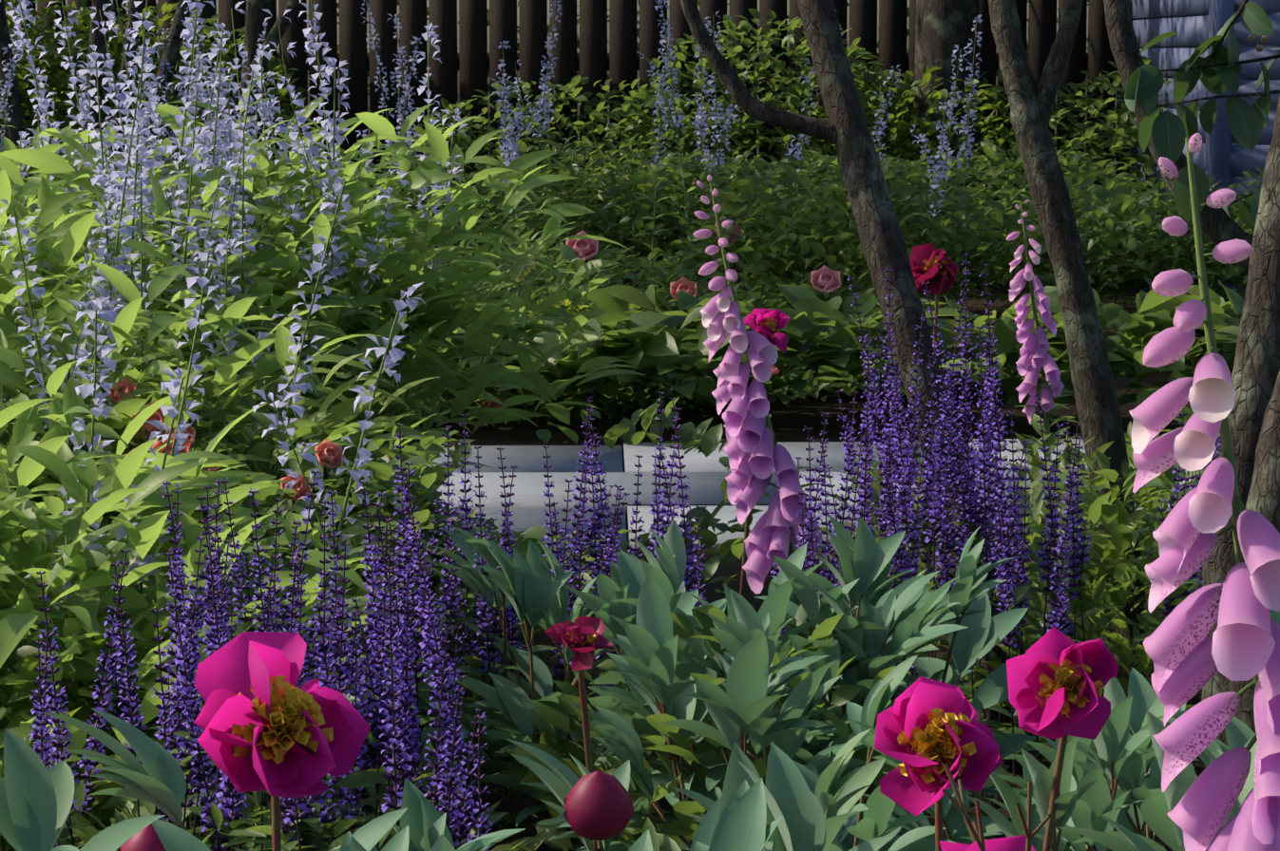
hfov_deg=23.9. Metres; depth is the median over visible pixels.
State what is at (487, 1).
sky
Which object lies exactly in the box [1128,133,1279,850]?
foxglove
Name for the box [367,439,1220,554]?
stone path
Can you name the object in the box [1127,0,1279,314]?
house siding
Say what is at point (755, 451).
foxglove
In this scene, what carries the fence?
on the ground
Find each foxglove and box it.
[693,174,827,721]
[1006,199,1085,530]
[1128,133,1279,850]
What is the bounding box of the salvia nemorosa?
[29,253,1221,850]
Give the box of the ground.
[2,70,1241,850]
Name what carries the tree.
on the ground
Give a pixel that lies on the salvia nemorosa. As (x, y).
(370, 704)
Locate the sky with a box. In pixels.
[5,0,1088,53]
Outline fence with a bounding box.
[0,0,1135,269]
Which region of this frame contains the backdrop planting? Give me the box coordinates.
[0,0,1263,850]
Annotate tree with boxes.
[680,0,1279,771]
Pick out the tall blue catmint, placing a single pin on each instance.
(293, 300)
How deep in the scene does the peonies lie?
2.97 m
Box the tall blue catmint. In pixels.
[0,0,983,850]
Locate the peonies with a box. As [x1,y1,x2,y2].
[0,243,1279,850]

